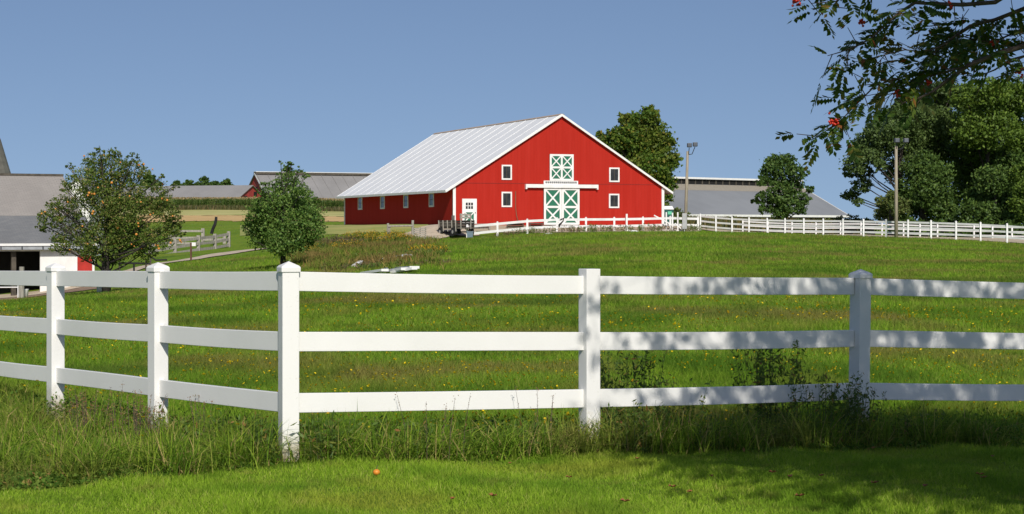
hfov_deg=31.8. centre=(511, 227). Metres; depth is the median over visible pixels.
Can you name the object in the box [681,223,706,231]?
weed clump
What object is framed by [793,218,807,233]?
bush
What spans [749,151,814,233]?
oak tree
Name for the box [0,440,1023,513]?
lawn
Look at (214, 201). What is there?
corn field
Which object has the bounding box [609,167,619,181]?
window
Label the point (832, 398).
weed
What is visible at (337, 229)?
dry turf
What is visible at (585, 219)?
white rail fence
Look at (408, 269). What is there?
loose board
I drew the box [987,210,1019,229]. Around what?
bush
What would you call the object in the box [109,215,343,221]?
bare field
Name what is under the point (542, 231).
weed clump
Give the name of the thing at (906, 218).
bush
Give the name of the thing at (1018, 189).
yellowing tree
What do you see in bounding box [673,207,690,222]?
bush
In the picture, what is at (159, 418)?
weed
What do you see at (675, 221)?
bush
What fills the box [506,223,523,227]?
plank bench
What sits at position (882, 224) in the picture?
white rail fence
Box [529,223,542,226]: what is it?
plank bench
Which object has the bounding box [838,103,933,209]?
grey green tree
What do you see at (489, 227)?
plank bench
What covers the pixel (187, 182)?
tree
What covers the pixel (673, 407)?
weed
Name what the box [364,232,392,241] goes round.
goldenrod
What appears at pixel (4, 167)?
silo
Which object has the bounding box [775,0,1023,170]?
rowan tree
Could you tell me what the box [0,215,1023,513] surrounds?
ground
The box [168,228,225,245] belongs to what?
grey rail fence
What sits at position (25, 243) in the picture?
old shed
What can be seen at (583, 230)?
weed clump
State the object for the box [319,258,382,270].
weed clump
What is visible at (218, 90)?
sky
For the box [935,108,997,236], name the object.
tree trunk
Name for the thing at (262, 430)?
weed
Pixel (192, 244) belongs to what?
marker post
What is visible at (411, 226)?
hitching rail
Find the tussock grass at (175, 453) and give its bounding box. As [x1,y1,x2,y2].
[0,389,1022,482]
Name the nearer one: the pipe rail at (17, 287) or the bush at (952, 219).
the pipe rail at (17, 287)
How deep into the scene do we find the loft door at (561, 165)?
160.06 m
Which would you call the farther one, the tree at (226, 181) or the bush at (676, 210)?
the tree at (226, 181)
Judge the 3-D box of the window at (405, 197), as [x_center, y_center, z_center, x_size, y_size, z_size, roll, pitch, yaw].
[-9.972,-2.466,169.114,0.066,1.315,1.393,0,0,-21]
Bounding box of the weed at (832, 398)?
[777,369,868,444]
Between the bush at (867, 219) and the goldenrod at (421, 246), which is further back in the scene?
the bush at (867, 219)
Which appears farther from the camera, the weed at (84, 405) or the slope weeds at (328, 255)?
the slope weeds at (328, 255)
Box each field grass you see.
[0,230,1023,300]
[0,252,1023,445]
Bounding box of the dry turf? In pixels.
[240,224,427,235]
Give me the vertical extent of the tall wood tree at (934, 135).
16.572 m
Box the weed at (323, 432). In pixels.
[290,411,360,462]
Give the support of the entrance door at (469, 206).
in the red barn at (554, 166)
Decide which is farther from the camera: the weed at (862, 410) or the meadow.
the meadow
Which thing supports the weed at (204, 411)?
on the ground at (238, 241)
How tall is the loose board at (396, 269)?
0.238 m
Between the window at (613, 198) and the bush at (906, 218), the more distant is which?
the bush at (906, 218)
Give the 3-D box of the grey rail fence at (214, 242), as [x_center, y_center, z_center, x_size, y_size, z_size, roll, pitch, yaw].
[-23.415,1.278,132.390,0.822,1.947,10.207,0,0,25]
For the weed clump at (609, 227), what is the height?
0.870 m
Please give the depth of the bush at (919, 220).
167.76 m
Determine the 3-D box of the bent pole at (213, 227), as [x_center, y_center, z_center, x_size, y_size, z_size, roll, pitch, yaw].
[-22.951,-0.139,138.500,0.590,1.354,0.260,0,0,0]
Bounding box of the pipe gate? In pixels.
[119,252,166,270]
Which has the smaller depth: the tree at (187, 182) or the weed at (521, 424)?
the weed at (521, 424)
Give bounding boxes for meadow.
[119,210,343,215]
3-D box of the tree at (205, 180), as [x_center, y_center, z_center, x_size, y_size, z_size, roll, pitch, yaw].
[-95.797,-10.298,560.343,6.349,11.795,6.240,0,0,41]
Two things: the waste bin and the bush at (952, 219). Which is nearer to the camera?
the waste bin
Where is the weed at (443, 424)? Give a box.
[395,392,470,453]
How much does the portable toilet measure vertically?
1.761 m
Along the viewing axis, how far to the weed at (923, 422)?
15.26 m
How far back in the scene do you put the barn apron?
155.83 m
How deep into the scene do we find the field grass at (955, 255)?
95.95 m
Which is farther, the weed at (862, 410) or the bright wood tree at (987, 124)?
the bright wood tree at (987, 124)
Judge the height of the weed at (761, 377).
0.964 m
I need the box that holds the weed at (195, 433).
[179,410,251,454]
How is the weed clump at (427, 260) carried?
on the ground at (238, 241)
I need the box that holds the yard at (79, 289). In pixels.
[0,287,96,299]
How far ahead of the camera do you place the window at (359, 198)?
183.46 m
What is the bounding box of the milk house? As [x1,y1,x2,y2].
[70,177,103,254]
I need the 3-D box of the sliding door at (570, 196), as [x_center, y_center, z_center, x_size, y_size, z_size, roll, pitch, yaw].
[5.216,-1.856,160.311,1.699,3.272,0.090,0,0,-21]
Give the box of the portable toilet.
[664,206,673,223]
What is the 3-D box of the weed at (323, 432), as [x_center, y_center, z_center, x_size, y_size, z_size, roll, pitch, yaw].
[-1.347,1.557,13.231,0.324,0.436,0.496,0,0,38]
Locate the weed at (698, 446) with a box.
[668,410,739,451]
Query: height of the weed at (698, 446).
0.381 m
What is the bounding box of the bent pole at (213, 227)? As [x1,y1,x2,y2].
[210,217,217,233]
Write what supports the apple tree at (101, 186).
on the ground at (238, 241)
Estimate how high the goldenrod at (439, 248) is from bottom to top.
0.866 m
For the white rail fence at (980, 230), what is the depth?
147.63 m
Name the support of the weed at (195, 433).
on the ground at (238, 241)
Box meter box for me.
[682,213,686,231]
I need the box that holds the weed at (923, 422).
[872,402,944,442]
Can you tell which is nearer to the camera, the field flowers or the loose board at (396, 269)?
the field flowers
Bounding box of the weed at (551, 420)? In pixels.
[515,385,553,449]
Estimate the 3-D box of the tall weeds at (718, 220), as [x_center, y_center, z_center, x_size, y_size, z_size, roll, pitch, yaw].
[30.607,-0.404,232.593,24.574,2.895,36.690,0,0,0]
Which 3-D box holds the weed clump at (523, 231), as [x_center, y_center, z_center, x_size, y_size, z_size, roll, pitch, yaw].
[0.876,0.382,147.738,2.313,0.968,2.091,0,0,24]
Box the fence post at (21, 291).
[19,267,23,297]
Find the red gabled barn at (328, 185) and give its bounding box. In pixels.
[249,171,371,201]
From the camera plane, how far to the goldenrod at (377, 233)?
128.73 m
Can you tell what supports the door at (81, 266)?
in the old shed
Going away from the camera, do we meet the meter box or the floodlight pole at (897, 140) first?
the floodlight pole at (897, 140)
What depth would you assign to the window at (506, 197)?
158.21 m
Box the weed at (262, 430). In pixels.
[240,411,279,464]
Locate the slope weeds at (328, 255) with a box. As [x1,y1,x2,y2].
[279,235,445,270]
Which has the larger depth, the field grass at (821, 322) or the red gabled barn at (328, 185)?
the red gabled barn at (328, 185)
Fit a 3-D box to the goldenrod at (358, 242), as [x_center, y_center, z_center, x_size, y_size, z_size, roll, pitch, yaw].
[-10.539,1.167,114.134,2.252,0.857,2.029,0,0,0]
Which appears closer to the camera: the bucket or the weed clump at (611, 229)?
the bucket
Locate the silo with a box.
[0,139,10,172]
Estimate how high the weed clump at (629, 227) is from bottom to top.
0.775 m
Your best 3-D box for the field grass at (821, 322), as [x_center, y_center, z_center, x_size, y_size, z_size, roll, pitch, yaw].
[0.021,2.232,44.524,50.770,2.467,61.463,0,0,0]
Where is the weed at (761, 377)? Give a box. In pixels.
[730,340,807,433]
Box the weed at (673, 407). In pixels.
[654,374,718,437]
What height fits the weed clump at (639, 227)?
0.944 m
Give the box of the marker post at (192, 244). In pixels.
[190,243,195,259]
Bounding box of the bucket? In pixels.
[24,289,28,296]
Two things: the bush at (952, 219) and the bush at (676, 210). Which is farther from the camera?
the bush at (676, 210)
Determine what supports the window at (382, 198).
in the red barn at (554, 166)
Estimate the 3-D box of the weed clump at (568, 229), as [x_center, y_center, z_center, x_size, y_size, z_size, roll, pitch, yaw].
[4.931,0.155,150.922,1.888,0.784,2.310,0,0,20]
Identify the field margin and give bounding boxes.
[110,204,343,211]
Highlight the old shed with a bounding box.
[0,173,101,295]
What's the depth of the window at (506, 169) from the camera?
158.21 m
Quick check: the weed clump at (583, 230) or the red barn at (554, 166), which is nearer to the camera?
the weed clump at (583, 230)
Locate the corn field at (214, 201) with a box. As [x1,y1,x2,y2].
[115,197,343,207]
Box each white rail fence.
[0,261,1023,461]
[466,216,698,237]
[700,214,1023,242]
[742,220,1023,237]
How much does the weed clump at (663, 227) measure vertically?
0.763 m
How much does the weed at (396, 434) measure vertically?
0.385 m
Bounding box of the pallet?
[414,227,425,238]
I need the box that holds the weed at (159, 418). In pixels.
[144,402,183,434]
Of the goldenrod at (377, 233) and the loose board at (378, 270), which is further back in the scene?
the goldenrod at (377, 233)
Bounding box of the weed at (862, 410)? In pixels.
[822,383,886,442]
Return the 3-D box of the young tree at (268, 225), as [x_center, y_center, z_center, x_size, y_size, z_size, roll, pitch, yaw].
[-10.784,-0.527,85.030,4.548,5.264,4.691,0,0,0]
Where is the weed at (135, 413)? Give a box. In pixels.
[109,390,165,442]
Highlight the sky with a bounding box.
[0,0,1023,224]
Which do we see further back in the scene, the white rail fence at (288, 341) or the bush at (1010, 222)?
the bush at (1010, 222)
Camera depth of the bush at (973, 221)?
166.35 m
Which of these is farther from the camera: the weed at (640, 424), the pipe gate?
the pipe gate
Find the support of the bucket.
on the yard at (79, 289)
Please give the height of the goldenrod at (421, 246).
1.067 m
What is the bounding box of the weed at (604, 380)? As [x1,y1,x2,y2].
[600,350,669,434]
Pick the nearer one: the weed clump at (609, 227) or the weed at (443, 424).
the weed at (443, 424)
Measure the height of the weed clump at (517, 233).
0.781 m
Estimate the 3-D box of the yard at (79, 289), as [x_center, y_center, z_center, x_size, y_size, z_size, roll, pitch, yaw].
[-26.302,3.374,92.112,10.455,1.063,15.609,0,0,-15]
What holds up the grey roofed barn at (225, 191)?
on the ground at (238, 241)
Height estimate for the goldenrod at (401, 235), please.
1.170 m
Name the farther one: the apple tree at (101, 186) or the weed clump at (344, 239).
the weed clump at (344, 239)
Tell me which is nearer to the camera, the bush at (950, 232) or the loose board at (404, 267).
the loose board at (404, 267)
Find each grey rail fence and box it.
[148,231,230,253]
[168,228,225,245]
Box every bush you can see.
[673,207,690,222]
[673,215,681,223]
[769,218,781,232]
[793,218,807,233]
[832,213,861,233]
[859,217,879,234]
[890,213,917,235]
[899,217,929,236]
[924,218,957,236]
[942,214,961,236]
[952,218,978,236]
[977,221,1004,237]
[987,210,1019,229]
[999,219,1023,237]
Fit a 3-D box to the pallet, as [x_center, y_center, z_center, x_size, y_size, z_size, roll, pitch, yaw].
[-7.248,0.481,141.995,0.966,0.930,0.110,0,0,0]
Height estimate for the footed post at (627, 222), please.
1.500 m
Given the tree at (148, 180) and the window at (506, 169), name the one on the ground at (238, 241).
the tree at (148, 180)
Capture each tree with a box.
[34,147,186,292]
[137,174,161,185]
[170,180,181,185]
[181,179,194,185]
[194,176,212,185]
[217,178,232,184]
[240,160,328,263]
[595,104,683,205]
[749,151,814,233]
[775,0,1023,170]
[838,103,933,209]
[872,190,913,235]
[893,80,959,236]
[893,149,963,236]
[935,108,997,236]
[942,131,1023,237]
[946,75,1023,182]
[955,163,1022,225]
[1005,162,1023,224]
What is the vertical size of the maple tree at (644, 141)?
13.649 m
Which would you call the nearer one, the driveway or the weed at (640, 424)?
the weed at (640, 424)
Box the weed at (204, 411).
[183,394,214,435]
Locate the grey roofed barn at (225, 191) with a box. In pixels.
[112,185,261,201]
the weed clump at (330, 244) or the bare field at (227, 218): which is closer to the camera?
the weed clump at (330, 244)
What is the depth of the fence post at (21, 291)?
85.90 m
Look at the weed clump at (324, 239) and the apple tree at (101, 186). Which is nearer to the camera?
the apple tree at (101, 186)
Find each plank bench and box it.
[474,226,490,228]
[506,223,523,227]
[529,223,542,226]
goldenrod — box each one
[332,239,362,247]
[338,230,374,239]
[354,228,382,238]
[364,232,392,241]
[383,229,407,237]
[391,231,420,240]
[406,240,438,250]
[422,244,448,252]
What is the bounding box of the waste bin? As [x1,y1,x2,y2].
[466,231,473,237]
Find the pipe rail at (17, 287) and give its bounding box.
[0,286,18,297]
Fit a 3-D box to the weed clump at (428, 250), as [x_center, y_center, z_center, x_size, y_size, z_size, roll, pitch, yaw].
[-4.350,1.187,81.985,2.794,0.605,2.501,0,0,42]
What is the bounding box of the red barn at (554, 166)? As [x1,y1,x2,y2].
[336,114,672,225]
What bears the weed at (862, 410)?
on the ground at (238, 241)
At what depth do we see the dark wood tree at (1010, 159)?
182.89 m
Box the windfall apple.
[373,465,379,474]
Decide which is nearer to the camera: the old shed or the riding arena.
the old shed
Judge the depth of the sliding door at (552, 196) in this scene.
159.68 m
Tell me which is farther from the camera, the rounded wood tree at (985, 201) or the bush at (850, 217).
the bush at (850, 217)
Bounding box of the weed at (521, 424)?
[472,413,553,455]
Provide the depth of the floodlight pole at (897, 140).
144.38 m
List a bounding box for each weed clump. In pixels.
[306,242,339,247]
[318,234,357,242]
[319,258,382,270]
[325,235,363,245]
[350,258,406,269]
[399,247,447,254]
[399,257,450,265]
[494,230,520,234]
[508,227,534,235]
[528,225,556,233]
[557,225,580,232]
[569,225,595,231]
[587,223,611,231]
[600,225,625,230]
[619,224,643,230]
[637,223,662,230]
[651,224,674,230]
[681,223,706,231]
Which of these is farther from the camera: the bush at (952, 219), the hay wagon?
the bush at (952, 219)
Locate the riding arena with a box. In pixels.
[702,228,1023,242]
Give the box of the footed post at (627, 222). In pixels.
[624,214,629,230]
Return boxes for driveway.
[0,224,478,297]
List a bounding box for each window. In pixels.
[358,197,361,209]
[380,196,384,208]
[403,195,407,207]
[429,193,433,206]
[501,192,511,206]
[502,165,511,179]
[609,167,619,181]
[609,194,618,207]
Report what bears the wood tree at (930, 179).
on the ground at (238, 241)
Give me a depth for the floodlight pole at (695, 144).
156.89 m
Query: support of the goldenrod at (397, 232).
on the ground at (238, 241)
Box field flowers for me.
[0,292,1023,433]
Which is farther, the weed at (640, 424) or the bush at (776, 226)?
the bush at (776, 226)
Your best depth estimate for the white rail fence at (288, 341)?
14.59 m
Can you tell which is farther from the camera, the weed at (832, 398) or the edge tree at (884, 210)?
the edge tree at (884, 210)
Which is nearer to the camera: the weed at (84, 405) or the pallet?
the weed at (84, 405)
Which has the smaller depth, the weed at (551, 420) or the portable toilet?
the weed at (551, 420)
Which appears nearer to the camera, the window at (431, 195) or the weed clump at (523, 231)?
the weed clump at (523, 231)
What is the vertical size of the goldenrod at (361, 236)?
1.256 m
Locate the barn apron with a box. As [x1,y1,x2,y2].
[474,225,699,232]
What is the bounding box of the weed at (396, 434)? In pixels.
[358,415,455,459]
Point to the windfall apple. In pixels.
(376, 471)
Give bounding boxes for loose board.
[360,269,388,272]
[380,267,408,272]
[384,266,418,268]
[390,267,416,272]
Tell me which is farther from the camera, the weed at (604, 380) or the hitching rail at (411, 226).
the hitching rail at (411, 226)
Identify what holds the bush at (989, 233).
on the ground at (238, 241)
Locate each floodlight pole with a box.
[684,142,697,230]
[894,138,908,237]
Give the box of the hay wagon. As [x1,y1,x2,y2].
[438,213,474,235]
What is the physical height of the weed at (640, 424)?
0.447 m
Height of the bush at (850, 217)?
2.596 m
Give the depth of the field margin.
337.08 m
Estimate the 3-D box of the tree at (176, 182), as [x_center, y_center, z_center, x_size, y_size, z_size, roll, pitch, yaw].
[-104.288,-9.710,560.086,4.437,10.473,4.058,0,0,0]
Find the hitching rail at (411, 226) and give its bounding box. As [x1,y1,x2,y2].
[387,220,413,235]
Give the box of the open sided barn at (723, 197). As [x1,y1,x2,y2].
[665,177,848,219]
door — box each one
[77,255,91,270]
[462,199,476,223]
[544,188,561,224]
[550,154,573,180]
[562,188,579,224]
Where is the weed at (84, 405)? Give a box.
[56,384,122,437]
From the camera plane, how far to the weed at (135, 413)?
14.58 m
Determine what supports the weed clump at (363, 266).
on the ground at (238, 241)
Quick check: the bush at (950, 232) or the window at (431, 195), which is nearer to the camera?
the window at (431, 195)
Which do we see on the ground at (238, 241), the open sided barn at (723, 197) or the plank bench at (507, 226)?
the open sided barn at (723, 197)
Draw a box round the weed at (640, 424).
[607,399,670,452]
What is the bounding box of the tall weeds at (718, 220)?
[687,215,862,234]

